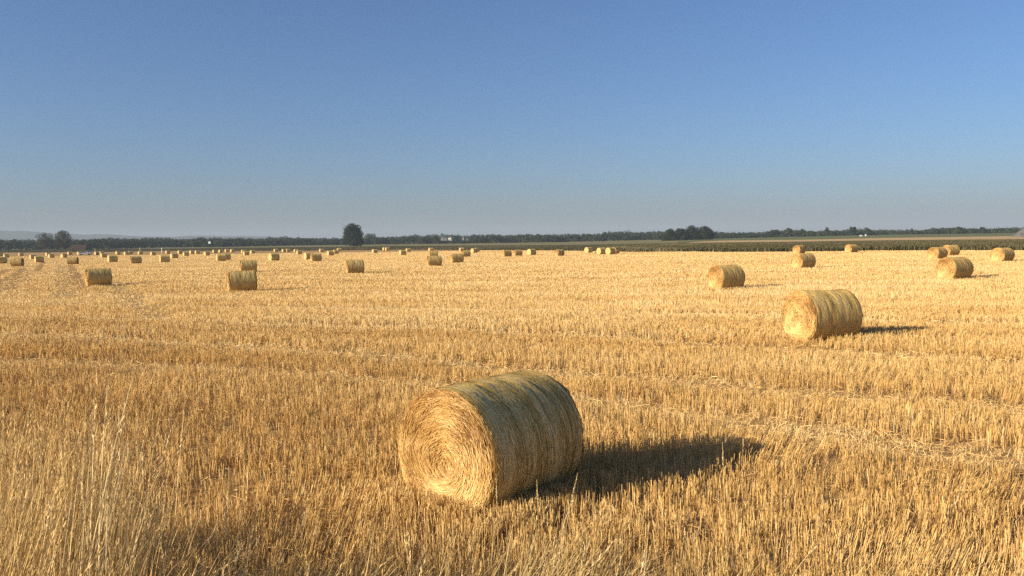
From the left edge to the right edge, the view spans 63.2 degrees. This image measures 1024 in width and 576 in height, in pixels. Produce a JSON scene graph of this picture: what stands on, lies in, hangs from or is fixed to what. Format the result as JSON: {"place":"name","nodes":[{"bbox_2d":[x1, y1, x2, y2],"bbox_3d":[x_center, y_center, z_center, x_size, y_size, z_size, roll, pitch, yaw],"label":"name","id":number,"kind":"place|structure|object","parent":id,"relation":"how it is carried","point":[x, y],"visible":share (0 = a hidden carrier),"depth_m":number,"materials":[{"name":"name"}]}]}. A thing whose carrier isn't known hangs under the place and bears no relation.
{"place":"outdoors","nodes":[
{"label":"outdoors","id":0,"kind":"place"},
{"bbox_2d":[0,231,314,240],"bbox_3d":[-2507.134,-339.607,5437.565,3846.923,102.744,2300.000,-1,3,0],"label":"hills","id":1,"kind":"structure","parent":0,"point":[17,235],"depth_m":4967.07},
{"bbox_2d":[0,236,992,249],"bbox_3d":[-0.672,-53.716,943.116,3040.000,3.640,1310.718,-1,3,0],"label":"meadow","id":2,"kind":"structure","parent":0,"point":[633,241],"depth_m":639.46,"materials":[{"name":"green plant"}]},
{"bbox_2d":[341,223,363,245],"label":"broadleaf tree","id":3,"kind":"object","parent":2,"relation":"on","point":[353,235],"visible":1,"depth_m":615.22,"materials":[{"name":"green plant"}]},
{"bbox_2d":[363,233,375,239],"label":"broadleaf tree","id":4,"kind":"object","parent":2,"relation":"on","point":[368,235],"visible":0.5,"depth_m":994.87,"materials":[{"name":"green plant"}]},
{"bbox_2d":[661,228,677,240],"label":"broadleaf tree","id":5,"kind":"object","parent":2,"relation":"on","point":[668,234],"visible":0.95,"depth_m":596.29,"materials":[{"name":"green plant"}]},
{"bbox_2d":[5,240,1015,252],"bbox_3d":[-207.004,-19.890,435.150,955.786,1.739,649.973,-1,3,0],"label":"crop soil","id":6,"kind":"structure","parent":0,"point":[468,245],"depth_m":473.80,"materials":[{"name":"brown soil"}]},
{"bbox_2d":[35,233,53,249],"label":"broadleaf tree","id":7,"kind":"object","parent":6,"relation":"on","point":[47,242],"visible":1,"depth_m":577.65,"materials":[{"name":"green plant"}]},
{"bbox_2d":[53,230,70,249],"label":"broadleaf tree","id":8,"kind":"object","parent":6,"relation":"on","point":[62,241],"visible":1,"depth_m":537.26,"materials":[{"name":"green plant"}]},
{"bbox_2d":[0,239,1023,252],"bbox_3d":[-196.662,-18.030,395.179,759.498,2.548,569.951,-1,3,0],"label":"crop strip","id":9,"kind":"object","parent":6,"relation":"on","point":[971,244],"visible":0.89,"depth_m":191.74,"materials":[{"name":"green plant"}]},
{"bbox_2d":[0,250,1023,575],"bbox_3d":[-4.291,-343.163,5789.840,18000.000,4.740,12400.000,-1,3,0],"label":"ground","id":10,"kind":"structure","parent":0,"point":[680,440],"depth_m":11.16,"materials":[{"name":"soil"}]},
{"bbox_2d":[0,257,6,263],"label":"round bale","id":11,"kind":"object","parent":10,"relation":"on","point":[3,260],"visible":0.89,"depth_m":152.39},
{"bbox_2d":[10,258,23,266],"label":"round bale","id":12,"kind":"object","parent":10,"relation":"on","point":[16,261],"visible":0.94,"depth_m":119.92,"materials":[{"name":"plant"}]},
{"bbox_2d":[14,412,21,575],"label":"tall grass stem","id":13,"kind":"object","parent":10,"relation":"on","point":[15,437],"visible":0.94,"depth_m":4.50,"materials":[{"name":"beige plant"}]},
{"bbox_2d":[34,256,43,261],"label":"round bale","id":14,"kind":"object","parent":10,"relation":"on","point":[38,258],"visible":0.93,"depth_m":162.09},
{"bbox_2d":[67,257,78,263],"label":"round bale","id":15,"kind":"object","parent":10,"relation":"on","point":[72,260],"visible":0.94,"depth_m":130.54,"materials":[{"name":"plant"}]},
{"bbox_2d":[67,245,91,249],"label":"barn","id":16,"kind":"structure","parent":10,"relation":"on","point":[79,247],"depth_m":556.14,"materials":[{"name":"brown"}]},
{"bbox_2d":[79,251,91,254],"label":"parked car","id":17,"kind":"object","parent":10,"relation":"on","point":[85,252],"visible":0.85,"depth_m":308.90,"materials":[{"name":"silver metal"}]},
{"bbox_2d":[85,268,111,285],"bbox_3d":[-28.034,-0.727,56.374,1.608,1.253,1.393,-3,4,-34],"label":"round bale","id":18,"kind":"object","parent":10,"relation":"on","point":[98,276],"visible":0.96,"depth_m":55.92,"materials":[{"name":"plant"}]},
{"bbox_2d":[101,482,112,575],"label":"tall grass stem","id":19,"kind":"object","parent":10,"relation":"on","point":[105,521],"visible":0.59,"depth_m":4.21,"materials":[{"name":"beige plant"}]},
{"bbox_2d":[101,442,121,575],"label":"tall grass stem","id":20,"kind":"object","parent":10,"relation":"on","point":[116,466],"visible":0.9,"depth_m":4.31,"materials":[{"name":"beige plant"}]},
{"bbox_2d":[107,255,117,261],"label":"round bale","id":21,"kind":"object","parent":10,"relation":"on","point":[112,258],"visible":0.89,"depth_m":150.81},
{"bbox_2d":[130,256,141,263],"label":"round bale","id":22,"kind":"object","parent":10,"relation":"on","point":[136,259],"visible":0.96,"depth_m":129.58,"materials":[{"name":"plant"}]},
{"bbox_2d":[135,399,141,569],"bbox_3d":[-2.196,1.365,4.914,0.014,1.425,0.058,-2,4,-20],"label":"tall grass stem","id":23,"kind":"object","parent":10,"relation":"on","point":[137,442],"visible":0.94,"depth_m":4.90,"materials":[{"name":"beige plant"}]},
{"bbox_2d":[159,255,169,262],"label":"round bale","id":24,"kind":"object","parent":10,"relation":"on","point":[164,258],"visible":0.91,"depth_m":138.08},
{"bbox_2d":[170,253,177,257],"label":"round bale","id":25,"kind":"object","parent":10,"relation":"on","point":[173,255],"visible":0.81,"depth_m":198.59},
{"bbox_2d":[216,254,225,260],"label":"round bale","id":26,"kind":"object","parent":10,"relation":"on","point":[220,257],"visible":0.83,"depth_m":143.46},
{"bbox_2d":[222,253,230,259],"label":"round bale","id":27,"kind":"object","parent":10,"relation":"on","point":[228,256],"visible":0.46,"depth_m":156.87},
{"bbox_2d":[227,270,257,291],"bbox_3d":[-15.661,-0.395,48.287,1.658,1.268,1.372,-2,4,-24],"label":"round bale","id":28,"kind":"object","parent":10,"relation":"on","point":[241,280],"visible":0.96,"depth_m":47.78,"materials":[{"name":"plant"}]},
{"bbox_2d":[240,260,256,270],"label":"round bale","id":29,"kind":"object","parent":10,"relation":"on","point":[247,265],"visible":0.9,"depth_m":78.79,"materials":[{"name":"plant"}]},
{"bbox_2d":[268,253,279,260],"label":"round bale","id":30,"kind":"object","parent":10,"relation":"on","point":[274,256],"visible":0.9,"depth_m":139.33},
{"bbox_2d":[304,252,313,259],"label":"round bale","id":31,"kind":"object","parent":10,"relation":"on","point":[307,256],"visible":0.57,"depth_m":148.23},
{"bbox_2d":[310,254,321,260],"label":"round bale","id":32,"kind":"object","parent":10,"relation":"on","point":[315,257],"visible":0.98,"depth_m":128.20,"materials":[{"name":"plant"}]},
{"bbox_2d":[327,251,333,255],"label":"round bale","id":33,"kind":"object","parent":10,"relation":"on","point":[329,253],"visible":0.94,"depth_m":215.35},
{"bbox_2d":[345,259,364,272],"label":"round bale","id":34,"kind":"object","parent":10,"relation":"on","point":[354,266],"visible":0.95,"depth_m":73.75,"materials":[{"name":"plant"}]},
{"bbox_2d":[399,250,406,254],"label":"round bale","id":35,"kind":"object","parent":10,"relation":"on","point":[402,252],"visible":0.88,"depth_m":201.39},
{"bbox_2d":[429,251,437,255],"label":"round bale","id":36,"kind":"object","parent":10,"relation":"on","point":[433,253],"visible":0.77,"depth_m":153.36,"materials":[{"name":"plant"}]},
{"bbox_2d":[426,255,441,266],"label":"round bale","id":37,"kind":"object","parent":10,"relation":"on","point":[433,260],"visible":0.97,"depth_m":92.46,"materials":[{"name":"plant"}]},
{"bbox_2d":[450,253,463,262],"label":"round bale","id":38,"kind":"object","parent":10,"relation":"on","point":[455,258],"visible":0.98,"depth_m":106.99,"materials":[{"name":"plant"}]},
{"bbox_2d":[461,250,470,256],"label":"round bale","id":39,"kind":"object","parent":10,"relation":"on","point":[466,253],"visible":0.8,"depth_m":155.07,"materials":[{"name":"plant"}]},
{"bbox_2d":[471,248,477,252],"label":"round bale","id":40,"kind":"object","parent":10,"relation":"on","point":[474,250],"visible":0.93,"depth_m":231.71},
{"bbox_2d":[398,370,585,515],"bbox_3d":[-0.194,1.591,8.692,1.413,1.387,1.632,2,4,40],"label":"round bale","id":41,"kind":"object","parent":10,"relation":"on","point":[513,434],"visible":0.94,"depth_m":8.15,"materials":[{"name":"plant"}]},
{"bbox_2d":[496,481,498,575],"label":"tall grass stem","id":42,"kind":"object","parent":10,"relation":"on","point":[497,527],"visible":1,"depth_m":6.35,"materials":[{"name":"beige plant"}]},
{"bbox_2d":[501,250,511,256],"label":"round bale","id":43,"kind":"object","parent":10,"relation":"on","point":[508,253],"visible":0.98,"depth_m":149.97,"materials":[{"name":"plant"}]},
{"bbox_2d":[0,250,1023,575],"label":"stubble","id":44,"kind":"object","parent":10,"relation":"on","point":[392,500],"visible":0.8,"depth_m":14.18,"materials":[{"name":"beige plant"}]},
{"bbox_2d":[0,364,1023,575],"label":"dry grass","id":45,"kind":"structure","parent":10,"relation":"on","point":[72,555],"depth_m":4.78,"materials":[{"name":"beige plant"}]},
{"bbox_2d":[0,227,1023,249],"bbox_3d":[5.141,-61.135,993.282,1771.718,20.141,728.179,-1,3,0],"label":"wood","id":46,"kind":"object","parent":10,"relation":"on","point":[95,243],"visible":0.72,"depth_m":786.04,"materials":[{"name":"green plant"}]},
{"bbox_2d":[513,250,522,255],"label":"round bale","id":47,"kind":"object","parent":10,"relation":"on","point":[517,253],"visible":0.99,"depth_m":157.54,"materials":[{"name":"plant"}]},
{"bbox_2d":[527,249,535,254],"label":"round bale","id":48,"kind":"object","parent":10,"relation":"on","point":[531,251],"visible":0.79,"depth_m":165.07},
{"bbox_2d":[536,488,540,570],"bbox_3d":[0.205,1.909,6.350,0.014,0.898,0.061,-2,4,-21],"label":"tall grass stem","id":49,"kind":"object","parent":10,"relation":"on","point":[538,521],"visible":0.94,"depth_m":6.35,"materials":[{"name":"beige plant"}]},
{"bbox_2d":[554,249,564,255],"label":"round bale","id":50,"kind":"object","parent":10,"relation":"on","point":[559,252],"visible":0.99,"depth_m":149.36,"materials":[{"name":"plant"}]},
{"bbox_2d":[561,473,577,563],"bbox_3d":[0.414,1.866,6.152,0.166,1.001,0.015,-2,4,-18],"label":"tall grass stem","id":51,"kind":"object","parent":10,"relation":"on","point":[568,514],"visible":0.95,"depth_m":6.14,"materials":[{"name":"beige plant"}]},
{"bbox_2d":[584,247,592,252],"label":"round bale","id":52,"kind":"object","parent":10,"relation":"on","point":[588,249],"visible":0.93,"depth_m":184.52},
{"bbox_2d":[596,248,605,253],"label":"round bale","id":53,"kind":"object","parent":10,"relation":"on","point":[600,251],"visible":0.81,"depth_m":158.49},
{"bbox_2d":[605,248,615,253],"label":"round bale","id":54,"kind":"object","parent":10,"relation":"on","point":[610,250],"visible":0.91,"depth_m":153.06},
{"bbox_2d":[722,442,726,562],"bbox_3d":[1.649,1.753,6.441,0.014,1.129,0.064,-3,4,-30],"label":"tall grass stem","id":55,"kind":"object","parent":10,"relation":"on","point":[724,500],"visible":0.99,"depth_m":6.44,"materials":[{"name":"beige plant"}]},
{"bbox_2d":[707,264,744,289],"bbox_3d":[10.885,-0.541,42.352,1.552,1.309,1.386,-2,4,-25],"label":"round bale","id":56,"kind":"object","parent":10,"relation":"on","point":[724,276],"visible":0.96,"depth_m":41.88,"materials":[{"name":"plant"}]},
{"bbox_2d":[792,245,805,253],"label":"round bale","id":57,"kind":"object","parent":10,"relation":"on","point":[799,249],"visible":0.94,"depth_m":117.95,"materials":[{"name":"plant"}]},
{"bbox_2d":[791,253,815,268],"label":"round bale","id":58,"kind":"object","parent":10,"relation":"on","point":[803,260],"visible":0.94,"depth_m":66.53,"materials":[{"name":"plant"}]},
{"bbox_2d":[782,289,862,342],"bbox_3d":[7.870,0.693,21.147,1.616,1.322,1.356,-2,4,-21],"label":"round bale","id":59,"kind":"object","parent":10,"relation":"on","point":[812,314],"visible":0.98,"depth_m":20.67,"materials":[{"name":"plant"}]},
{"bbox_2d":[844,244,858,251],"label":"round bale","id":60,"kind":"object","parent":10,"relation":"on","point":[851,248],"visible":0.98,"depth_m":121.69,"materials":[{"name":"plant"}]},
{"bbox_2d":[927,247,947,258],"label":"round bale","id":61,"kind":"object","parent":10,"relation":"on","point":[936,252],"visible":0.91,"depth_m":84.05,"materials":[{"name":"plant"}]},
{"bbox_2d":[943,245,959,255],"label":"round bale","id":62,"kind":"object","parent":10,"relation":"on","point":[952,250],"visible":0.81,"depth_m":95.95,"materials":[{"name":"plant"}]},
{"bbox_2d":[935,257,973,279],"bbox_3d":[24.871,-1.098,46.790,1.643,1.320,1.371,-2,4,-25],"label":"round bale","id":63,"kind":"object","parent":10,"relation":"on","point":[954,267],"visible":0.96,"depth_m":46.33,"materials":[{"name":"plant"}]},
{"bbox_2d":[990,247,1014,261],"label":"round bale","id":64,"kind":"object","parent":10,"relation":"on","point":[1005,254],"visible":0.99,"depth_m":72.78,"materials":[{"name":"plant"}]},
{"bbox_2d":[0,0,1023,238],"label":"sky","id":65,"kind":"structure","parent":0,"point":[152,118],"materials":[{"name":"blue"}]},
{"bbox_2d":[678,233,1014,242],"bbox_3d":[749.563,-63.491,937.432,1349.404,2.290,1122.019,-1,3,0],"label":"green field","id":66,"kind":"structure","parent":0,"point":[877,236],"depth_m":567.57,"materials":[{"name":"green plant"}]},
{"bbox_2d":[674,228,689,239],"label":"broadleaf tree","id":67,"kind":"object","parent":66,"relation":"on","point":[681,234],"visible":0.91,"depth_m":595.91,"materials":[{"name":"green plant"}]},
{"bbox_2d":[685,225,702,239],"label":"broadleaf tree","id":68,"kind":"object","parent":66,"relation":"on","point":[693,233],"visible":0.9,"depth_m":596.01,"materials":[{"name":"green plant"}]},
{"bbox_2d":[698,226,714,239],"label":"broadleaf tree","id":69,"kind":"object","parent":66,"relation":"on","point":[707,232],"visible":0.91,"depth_m":595.47,"materials":[{"name":"green plant"}]},
{"bbox_2d":[767,230,779,237],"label":"broadleaf tree","id":70,"kind":"object","parent":66,"relation":"on","point":[773,233],"visible":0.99,"depth_m":718.09,"materials":[{"name":"green plant"}]},
{"bbox_2d":[786,228,792,236],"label":"broadleaf tree","id":71,"kind":"object","parent":66,"relation":"on","point":[789,232],"visible":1,"depth_m":717.41,"materials":[{"name":"green plant"}]},
{"bbox_2d":[799,229,805,236],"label":"broadleaf tree","id":72,"kind":"object","parent":66,"relation":"on","point":[802,232],"visible":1,"depth_m":717.98,"materials":[{"name":"green plant"}]},
{"bbox_2d":[825,227,829,235],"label":"broadleaf tree","id":73,"kind":"object","parent":66,"relation":"on","point":[827,232],"visible":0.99,"depth_m":717.98,"materials":[{"name":"green plant"}]},
{"bbox_2d":[848,227,856,234],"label":"broadleaf tree","id":74,"kind":"object","parent":66,"relation":"on","point":[852,230],"visible":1,"depth_m":716.90,"materials":[{"name":"green plant"}]},
{"bbox_2d":[860,227,872,234],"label":"broadleaf tree","id":75,"kind":"object","parent":66,"relation":"on","point":[867,231],"visible":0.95,"depth_m":717.08,"materials":[{"name":"green plant"}]},
{"bbox_2d":[928,228,940,233],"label":"broadleaf tree","id":76,"kind":"object","parent":66,"relation":"on","point":[933,231],"visible":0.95,"depth_m":716.35,"materials":[{"name":"green plant"}]},
{"bbox_2d":[953,226,964,233],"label":"broadleaf tree","id":77,"kind":"object","parent":66,"relation":"on","point":[959,230],"visible":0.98,"depth_m":717.11,"materials":[{"name":"green plant"}]},
{"bbox_2d":[980,227,985,232],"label":"broadleaf tree","id":78,"kind":"object","parent":66,"relation":"on","point":[982,229],"visible":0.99,"depth_m":717.75,"materials":[{"name":"green plant"}]},
{"bbox_2d":[689,236,1023,242],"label":"stubble field","id":79,"kind":"structure","parent":0,"point":[949,238],"depth_m":391.36,"materials":[{"name":"plant"}]},
{"bbox_2d":[1012,228,1023,236],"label":"gravel heap","id":80,"kind":"object","parent":79,"relation":"on","point":[1020,233],"visible":0.91,"depth_m":418.18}
]}

